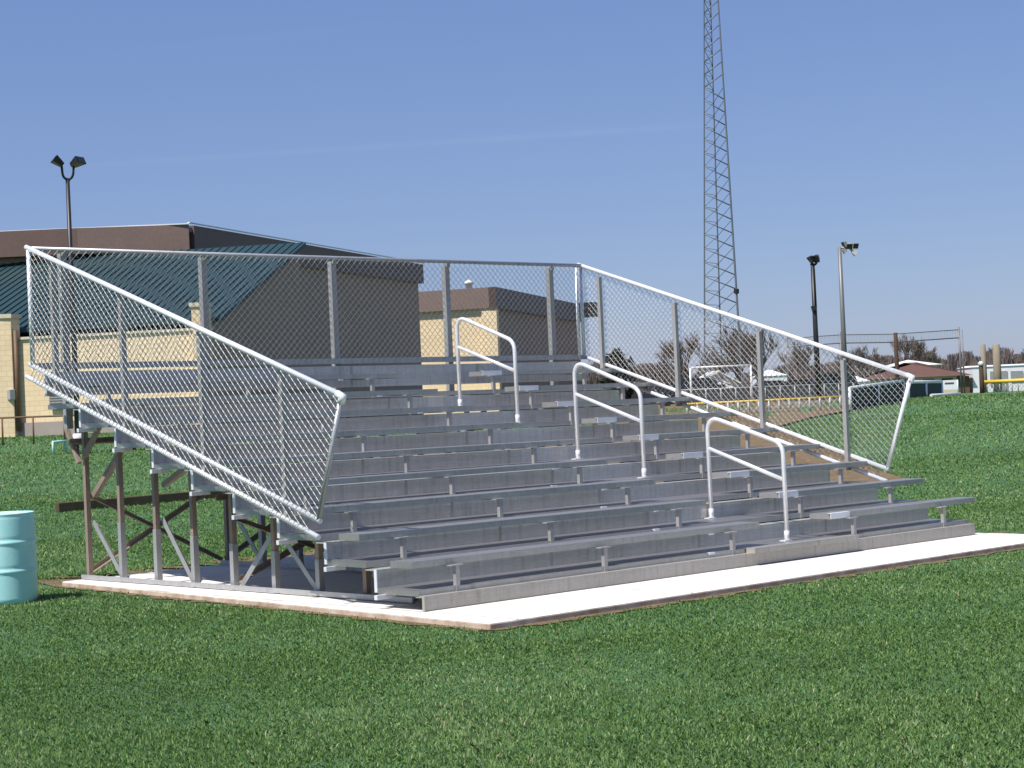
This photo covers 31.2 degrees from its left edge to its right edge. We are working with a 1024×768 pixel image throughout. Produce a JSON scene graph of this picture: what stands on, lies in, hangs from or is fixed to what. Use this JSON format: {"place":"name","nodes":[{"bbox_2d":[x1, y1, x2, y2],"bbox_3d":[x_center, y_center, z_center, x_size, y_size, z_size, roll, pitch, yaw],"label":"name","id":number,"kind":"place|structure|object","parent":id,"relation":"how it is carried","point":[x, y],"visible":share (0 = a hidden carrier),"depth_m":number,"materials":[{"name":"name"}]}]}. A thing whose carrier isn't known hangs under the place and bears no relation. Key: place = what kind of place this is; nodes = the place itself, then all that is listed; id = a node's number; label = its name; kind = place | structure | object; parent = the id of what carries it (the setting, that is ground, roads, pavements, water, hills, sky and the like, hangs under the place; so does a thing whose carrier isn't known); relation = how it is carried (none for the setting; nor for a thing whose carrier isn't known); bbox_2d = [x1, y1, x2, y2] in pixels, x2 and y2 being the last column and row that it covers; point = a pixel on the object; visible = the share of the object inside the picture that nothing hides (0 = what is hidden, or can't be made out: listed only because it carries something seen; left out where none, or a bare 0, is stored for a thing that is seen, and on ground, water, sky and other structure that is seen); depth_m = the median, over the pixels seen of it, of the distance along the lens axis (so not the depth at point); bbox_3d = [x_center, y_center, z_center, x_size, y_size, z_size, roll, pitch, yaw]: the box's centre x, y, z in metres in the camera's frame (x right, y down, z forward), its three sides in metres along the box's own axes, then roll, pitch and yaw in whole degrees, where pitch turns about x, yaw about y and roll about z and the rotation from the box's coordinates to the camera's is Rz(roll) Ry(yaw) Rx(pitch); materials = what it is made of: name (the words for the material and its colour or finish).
{"place":"outdoors","nodes":[
{"label":"outdoors","id":0,"kind":"place"},
{"bbox_2d":[68,441,190,453],"bbox_3d":[-10.611,1.694,51.195,3.462,0.407,0.300,-2,-1,-28],"label":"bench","id":1,"kind":"object","parent":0,"point":[77,445],"visible":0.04,"depth_m":50.58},
{"bbox_2d":[0,391,1023,767],"bbox_3d":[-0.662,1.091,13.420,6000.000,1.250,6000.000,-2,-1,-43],"label":"ground","id":2,"kind":"structure","parent":0,"point":[640,657],"depth_m":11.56,"materials":[{"name":"green plant"}]},
{"bbox_2d":[0,511,37,605],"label":"plastic barrel","id":3,"kind":"object","parent":2,"relation":"on","point":[18,568],"visible":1,"depth_m":15.88,"materials":[{"name":"teal plastic"}]},
{"bbox_2d":[52,440,66,454],"bbox_3d":[-12.476,1.746,50.581,0.070,0.402,0.540,-3,-1,31],"label":"hurdle","id":4,"kind":"object","parent":2,"relation":"on","point":[65,446],"visible":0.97,"depth_m":50.58,"materials":[{"name":"teal plastic"}]},
{"bbox_2d":[50,155,85,445],"bbox_3d":[-13.139,-2.449,54.956,1.087,8.820,0.566,-3,-1,1],"label":"light pole","id":5,"kind":"object","parent":2,"relation":"on","point":[75,162],"visible":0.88,"depth_m":54.99,"materials":[{"name":"grey metal"}]},
{"bbox_2d":[0,414,219,444],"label":"rail fence","id":6,"kind":"object","parent":2,"relation":"on","point":[32,417],"visible":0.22,"depth_m":57.35,"materials":[{"name":"metal"}]},
{"bbox_2d":[0,222,423,437],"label":"school building","id":7,"kind":"structure","parent":2,"relation":"on","point":[21,394],"depth_m":77.13,"materials":[{"name":"metal"}]},
{"bbox_2d":[418,280,597,414],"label":"annex building","id":8,"kind":"structure","parent":2,"relation":"on","point":[482,386],"depth_m":116.96,"materials":[{"name":"beige brick"}]},
{"bbox_2d":[38,531,1023,630],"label":"soil border","id":9,"kind":"object","parent":2,"relation":"on","point":[72,578],"visible":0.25,"depth_m":15.20,"materials":[{"name":"brown soil"}]},
{"bbox_2d":[62,533,1023,630],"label":"concrete slab","id":10,"kind":"structure","parent":2,"relation":"on","point":[522,611],"depth_m":15.07,"materials":[{"name":"white concrete"}]},
{"bbox_2d":[24,245,975,610],"bbox_3d":[0.021,0.091,17.976,7.552,3.209,5.742,-2,-1,-43],"label":"bleacher","id":11,"kind":"object","parent":10,"relation":"on","point":[470,515],"visible":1,"depth_m":17.37,"materials":[{"name":"metal"}]},
{"bbox_2d":[55,491,222,511],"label":"timber beam","id":12,"kind":"structure","parent":11,"relation":"attached to","point":[130,501],"depth_m":32.24,"materials":[{"name":"brown wood"}]},
{"bbox_2d":[593,347,640,405],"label":"evergreen shrub","id":13,"kind":"object","parent":2,"relation":"on","point":[629,393],"visible":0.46,"depth_m":117.75,"materials":[{"name":"green plant"}]},
{"bbox_2d":[618,362,673,394],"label":"bare tree","id":14,"kind":"object","parent":2,"relation":"on","point":[655,374],"visible":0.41,"depth_m":139.85,"materials":[{"name":"brown plant"}]},
{"bbox_2d":[654,332,716,377],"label":"bare tree","id":15,"kind":"object","parent":2,"relation":"on","point":[680,351],"visible":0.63,"depth_m":149.75,"materials":[{"name":"brown plant"}]},
{"bbox_2d":[693,353,733,373],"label":"bare tree","id":16,"kind":"object","parent":2,"relation":"on","point":[714,363],"visible":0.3,"depth_m":169.47,"materials":[{"name":"brown plant"}]},
{"bbox_2d":[700,370,740,387],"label":"white house","id":17,"kind":"structure","parent":2,"relation":"on","point":[731,379],"depth_m":150.03,"materials":[{"name":"white"}]},
{"bbox_2d":[689,364,752,405],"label":"goal frame","id":18,"kind":"object","parent":2,"relation":"on","point":[720,366],"visible":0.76,"depth_m":99.98,"materials":[{"name":"white metal"}]},
{"bbox_2d":[703,0,743,388],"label":"lattice tower","id":19,"kind":"structure","parent":2,"relation":"on","point":[736,291],"depth_m":119.81,"materials":[{"name":"metal"}]},
{"bbox_2d":[705,322,764,386],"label":"bare tree","id":20,"kind":"object","parent":2,"relation":"on","point":[731,352],"visible":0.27,"depth_m":164.33,"materials":[{"name":"brown plant"}]},
{"bbox_2d":[728,327,779,379],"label":"bare tree","id":21,"kind":"object","parent":2,"relation":"on","point":[744,353],"visible":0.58,"depth_m":159.04,"materials":[{"name":"brown plant"}]},
{"bbox_2d":[686,395,841,413],"bbox_3d":[8.163,0.741,58.280,5.302,0.556,0.075,-2,-1,-3],"label":"outfield fence","id":22,"kind":"object","parent":2,"relation":"on","point":[778,404],"visible":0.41,"depth_m":58.27,"materials":[{"name":"metal"}]},
{"bbox_2d":[675,382,853,404],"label":"windscreen panel","id":23,"kind":"object","parent":2,"relation":"on","point":[782,391],"visible":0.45,"depth_m":113.04,"materials":[{"name":"metal"}]},
{"bbox_2d":[752,370,786,384],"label":"white building","id":24,"kind":"structure","parent":2,"relation":"on","point":[768,375],"depth_m":170.14,"materials":[{"name":"white"}]},
{"bbox_2d":[753,380,787,385],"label":"parked car","id":25,"kind":"object","parent":2,"relation":"on","point":[774,382],"visible":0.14,"depth_m":125.27,"materials":[{"name":"silver metal"}]},
{"bbox_2d":[777,341,813,379],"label":"bare tree","id":26,"kind":"object","parent":2,"relation":"on","point":[802,356],"visible":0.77,"depth_m":150.22,"materials":[{"name":"brown plant"}]},
{"bbox_2d":[785,379,811,384],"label":"parked car","id":27,"kind":"object","parent":2,"relation":"on","point":[799,382],"visible":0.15,"depth_m":129.27,"materials":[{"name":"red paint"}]},
{"bbox_2d":[582,347,1023,407],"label":"wood","id":28,"kind":"object","parent":2,"relation":"on","point":[1006,356],"visible":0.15,"depth_m":288.37,"materials":[{"name":"brown plant"}]},
{"bbox_2d":[807,255,821,399],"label":"light pole","id":29,"kind":"object","parent":2,"relation":"on","point":[814,260],"visible":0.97,"depth_m":94.95,"materials":[{"name":"black metal"}]},
{"bbox_2d":[812,373,860,385],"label":"parked car","id":30,"kind":"object","parent":2,"relation":"on","point":[830,375],"visible":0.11,"depth_m":127.28,"materials":[{"name":"blue paint"}]},
{"bbox_2d":[838,241,858,381],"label":"light pole","id":31,"kind":"object","parent":2,"relation":"on","point":[849,246],"visible":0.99,"depth_m":124.97,"materials":[{"name":"grey metal"}]},
{"bbox_2d":[833,343,890,377],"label":"bare tree","id":32,"kind":"object","parent":2,"relation":"on","point":[862,354],"visible":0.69,"depth_m":189.88,"materials":[{"name":"brown plant"}]},
{"bbox_2d":[855,376,868,384],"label":"white building","id":33,"kind":"structure","parent":2,"relation":"on","point":[859,380],"depth_m":140.05,"materials":[{"name":"white"}]},
{"bbox_2d":[786,327,964,392],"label":"ball stop net","id":34,"kind":"object","parent":2,"relation":"on","point":[941,338],"visible":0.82,"depth_m":139.37,"materials":[{"name":"grey metal"}]},
{"bbox_2d":[848,380,904,411],"bbox_3d":[11.838,0.391,59.306,0.100,1.054,7.148,-3,-1,25],"label":"windscreen panel","id":35,"kind":"object","parent":2,"relation":"on","point":[877,393],"visible":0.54,"depth_m":58.96,"materials":[{"name":"fabric"}]},
{"bbox_2d":[893,333,899,379],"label":"timber post","id":36,"kind":"object","parent":2,"relation":"on","point":[896,354],"visible":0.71,"depth_m":131.94,"materials":[{"name":"brown wood"}]},
{"bbox_2d":[880,360,939,370],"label":"white gable building","id":37,"kind":"structure","parent":2,"relation":"on","point":[909,361],"depth_m":186.65,"materials":[{"name":"white"}]},
{"bbox_2d":[890,334,937,361],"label":"bare tree","id":38,"kind":"object","parent":2,"relation":"on","point":[917,349],"visible":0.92,"depth_m":199.56,"materials":[{"name":"brown plant"}]},
{"bbox_2d":[863,362,970,392],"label":"brown roof building","id":39,"kind":"structure","parent":2,"relation":"on","point":[920,371],"depth_m":150.55,"materials":[{"name":"stone"}]},
{"bbox_2d":[957,376,969,392],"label":"door","id":40,"kind":"structure","parent":39,"relation":"in","point":[967,386],"depth_m":149.97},
{"bbox_2d":[906,380,943,397],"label":"windscreen panel","id":41,"kind":"object","parent":2,"relation":"on","point":[922,388],"visible":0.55,"depth_m":74.32,"materials":[{"name":"green fabric"}]},
{"bbox_2d":[917,349,948,366],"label":"bare tree","id":42,"kind":"object","parent":2,"relation":"on","point":[932,358],"visible":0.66,"depth_m":229.20,"materials":[{"name":"grey plant"}]},
{"bbox_2d":[929,392,961,396],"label":"ground pipe","id":43,"kind":"object","parent":2,"relation":"on","point":[948,394],"visible":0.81,"depth_m":74.45,"materials":[{"name":"white metal"}]},
{"bbox_2d":[943,380,958,391],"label":"banner board","id":44,"kind":"object","parent":2,"relation":"on","point":[949,384],"visible":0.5,"depth_m":118.00,"materials":[{"name":"white"}]},
{"bbox_2d":[978,361,984,392],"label":"capped post","id":45,"kind":"object","parent":2,"relation":"on","point":[981,376],"visible":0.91,"depth_m":119.91,"materials":[{"name":"brown wood"}]},
{"bbox_2d":[980,344,986,391],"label":"timber post","id":46,"kind":"object","parent":2,"relation":"on","point":[983,352],"visible":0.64,"depth_m":139.88,"materials":[{"name":"beige wood"}]},
{"bbox_2d":[957,364,1023,392],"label":"white shed","id":47,"kind":"structure","parent":2,"relation":"on","point":[1012,371],"depth_m":150.04,"materials":[{"name":"white paint"}]},
{"bbox_2d":[992,344,1001,391],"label":"timber post","id":48,"kind":"object","parent":2,"relation":"on","point":[996,363],"visible":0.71,"depth_m":137.81,"materials":[{"name":"beige wood"}]},
{"bbox_2d":[984,378,1023,392],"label":"outfield fence","id":49,"kind":"object","parent":2,"relation":"on","point":[1005,381],"visible":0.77,"depth_m":120.25,"materials":[{"name":"metal"}]},
{"bbox_2d":[0,0,1023,377],"label":"sky","id":50,"kind":"structure","parent":0,"point":[540,131],"materials":[{"name":"blue"}]},
{"bbox_2d":[373,416,902,502],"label":"dirt path","id":51,"kind":"structure","parent":0,"point":[807,458],"depth_m":37.31,"materials":[{"name":"soil"}]},
{"bbox_2d":[607,400,848,430],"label":"infield dirt","id":52,"kind":"structure","parent":0,"point":[717,426],"depth_m":55.70,"materials":[{"name":"soil"}]},
{"bbox_2d":[629,383,687,404],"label":"parked car","id":53,"kind":"object","parent":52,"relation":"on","point":[647,395],"visible":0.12,"depth_m":117.14,"materials":[{"name":"blue paint"}]},
{"bbox_2d":[665,378,718,405],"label":"parked car","id":54,"kind":"object","parent":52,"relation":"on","point":[698,384],"visible":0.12,"depth_m":121.27,"materials":[{"name":"black paint"}]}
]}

